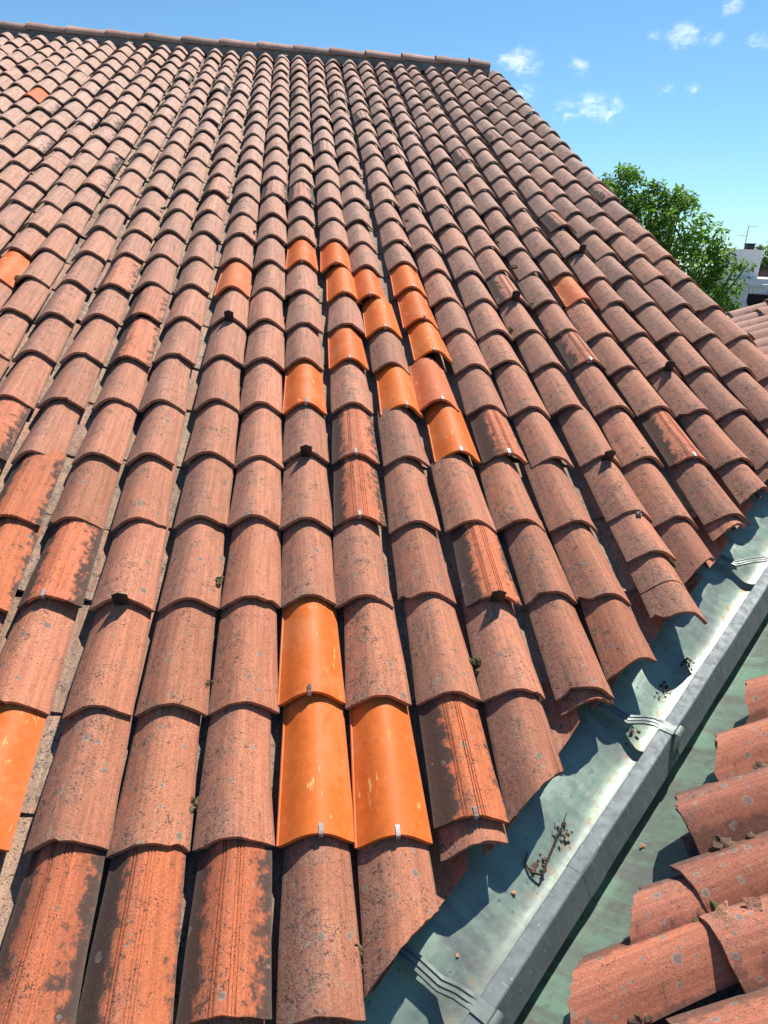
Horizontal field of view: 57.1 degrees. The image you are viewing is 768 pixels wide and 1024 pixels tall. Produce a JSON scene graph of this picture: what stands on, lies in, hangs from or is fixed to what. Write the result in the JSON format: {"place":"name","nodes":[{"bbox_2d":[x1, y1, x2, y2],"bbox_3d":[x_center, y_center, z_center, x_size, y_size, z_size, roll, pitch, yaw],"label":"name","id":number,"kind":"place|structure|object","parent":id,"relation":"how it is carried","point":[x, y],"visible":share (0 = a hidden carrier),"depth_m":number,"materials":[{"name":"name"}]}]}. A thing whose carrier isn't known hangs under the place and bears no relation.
{"place":"outdoors","nodes":[
{"label":"outdoors","id":0,"kind":"place"},
{"bbox_2d":[0,20,767,1023],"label":"tiled roof","id":1,"kind":"structure","parent":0,"point":[360,446],"depth_m":3.02,"materials":[{"name":"tile"}]},
{"bbox_2d":[188,793,199,813],"bbox_3d":[-0.539,0.824,1.983,0.060,0.031,0.057,0,42,-7],"label":"moss clump","id":2,"kind":"object","parent":1,"relation":"on","point":[195,801],"visible":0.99,"depth_m":1.98,"materials":[{"name":"plant"}]},
{"bbox_2d":[205,679,212,687],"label":"moss clump","id":3,"kind":"object","parent":1,"relation":"on","point":[207,682],"visible":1,"depth_m":2.27,"materials":[{"name":"plant"}]},
{"bbox_2d":[216,575,223,584],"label":"moss clump","id":4,"kind":"object","parent":1,"relation":"on","point":[220,580],"visible":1,"depth_m":2.57,"materials":[{"name":"plant"}]},
{"bbox_2d":[355,943,364,971],"bbox_3d":[-0.065,1.104,1.744,0.076,0.034,0.074,0,42,-7],"label":"moss clump","id":5,"kind":"object","parent":1,"relation":"on","point":[360,947],"visible":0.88,"depth_m":1.75,"materials":[{"name":"plant"}]},
{"bbox_2d":[469,656,481,671],"bbox_3d":[0.314,0.518,2.417,0.052,0.033,0.067,0,42,-7],"label":"moss clump","id":6,"kind":"object","parent":1,"relation":"on","point":[477,660],"visible":1,"depth_m":2.42,"materials":[{"name":"plant"}]},
{"bbox_2d":[355,492,767,1023],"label":"valley gutter","id":7,"kind":"object","parent":1,"relation":"attached to","point":[527,946],"visible":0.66,"depth_m":2.13,"materials":[{"name":"metal"}]},
{"bbox_2d":[530,853,548,884],"bbox_3d":[0.446,1.030,2.070,0.091,0.018,0.100,20,41,38],"label":"dirt clump","id":8,"kind":"object","parent":7,"relation":"on","point":[533,867],"visible":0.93,"depth_m":2.06,"materials":[{"name":"soil"}]},
{"bbox_2d":[524,813,566,875],"bbox_3d":[0.495,0.985,2.102,0.066,0.033,0.224,20,41,38],"label":"twig","id":9,"kind":"object","parent":7,"relation":"in","point":[546,863],"visible":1,"depth_m":2.07,"materials":[{"name":"brown wood"}]},
{"bbox_2d":[554,822,572,842],"bbox_3d":[0.533,0.971,2.143,0.071,0.016,0.079,19,41,38],"label":"dirt clump","id":10,"kind":"object","parent":7,"relation":"on","point":[567,834],"visible":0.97,"depth_m":2.13,"materials":[{"name":"soil"}]},
{"bbox_2d":[627,726,640,736],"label":"dirt clump","id":11,"kind":"object","parent":7,"relation":"on","point":[632,731],"visible":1,"depth_m":2.42,"materials":[{"name":"soil"}]},
{"bbox_2d":[654,681,671,697],"bbox_3d":[1.004,0.645,2.566,0.074,0.018,0.099,20,41,38],"label":"dirt clump","id":12,"kind":"object","parent":7,"relation":"on","point":[665,686],"visible":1,"depth_m":2.57,"materials":[{"name":"soil"}]},
{"bbox_2d":[680,657,694,665],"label":"dirt clump","id":13,"kind":"object","parent":7,"relation":"on","point":[685,660],"visible":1,"depth_m":2.66,"materials":[{"name":"soil"}]},
{"bbox_2d":[0,0,767,270],"label":"sky","id":14,"kind":"structure","parent":0,"point":[674,90],"materials":[{"name":"blue"}]},
{"bbox_2d":[569,299,767,1023],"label":"tiled roof","id":15,"kind":"structure","parent":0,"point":[669,961],"depth_m":1.75,"materials":[{"name":"tile"}]},
{"bbox_2d":[693,900,719,921],"bbox_3d":[0.805,0.993,1.782,0.156,0.051,0.124,-19,22,-3],"label":"moss clump","id":16,"kind":"object","parent":15,"relation":"on","point":[713,905],"visible":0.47,"depth_m":1.76,"materials":[{"name":"plant"}]},
{"bbox_2d":[712,900,728,922],"bbox_3d":[0.822,0.980,1.713,0.075,0.008,0.038,-54,22,-20],"label":"tile shard","id":17,"kind":"object","parent":15,"relation":"on","point":[721,912],"visible":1,"depth_m":1.72,"materials":[{"name":"ceramic"}]},
{"bbox_2d":[743,896,762,910],"bbox_3d":[0.903,0.954,1.718,0.044,0.010,0.042,-37,38,11],"label":"tile shard","id":18,"kind":"object","parent":15,"relation":"on","point":[753,903],"visible":1,"depth_m":1.72,"materials":[{"name":"ceramic"}]},
{"bbox_2d":[685,243,767,292],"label":"white building","id":19,"kind":"structure","parent":0,"point":[748,251],"depth_m":22.06,"materials":[{"name":"white painted plaster"}]},
{"bbox_2d":[758,267,767,276],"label":"brown building","id":20,"kind":"structure","parent":0,"point":[762,272],"depth_m":33.76,"materials":[{"name":"brick"}]},
{"label":"ground","id":21,"kind":"structure","parent":0,"visible":0},
{"bbox_2d":[597,162,757,312],"bbox_3d":[3.466,-0.917,11.789,3.762,8.818,2.332,12,22,23],"label":"leafy tree","id":22,"kind":"object","parent":21,"relation":"on","point":[639,206],"visible":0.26,"depth_m":9.82,"materials":[{"name":"green plant"}]},
{"bbox_2d":[700,282,767,312],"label":"clad annex","id":23,"kind":"object","parent":21,"relation":"on","point":[756,288],"visible":0.09,"depth_m":15.49,"materials":[{"name":"metal"}]},
{"bbox_2d":[747,293,767,305],"bbox_3d":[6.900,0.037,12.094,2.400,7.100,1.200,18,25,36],"label":"dark canopy","id":24,"kind":"object","parent":21,"relation":"on","point":[754,298],"visible":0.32,"depth_m":11.09,"materials":[{"name":"metal"}]},
{"bbox_2d":[755,241,767,267],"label":"distant tree","id":25,"kind":"object","parent":21,"relation":"on","point":[764,259],"visible":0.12,"depth_m":50.00,"materials":[{"name":"green plant"}]}
]}

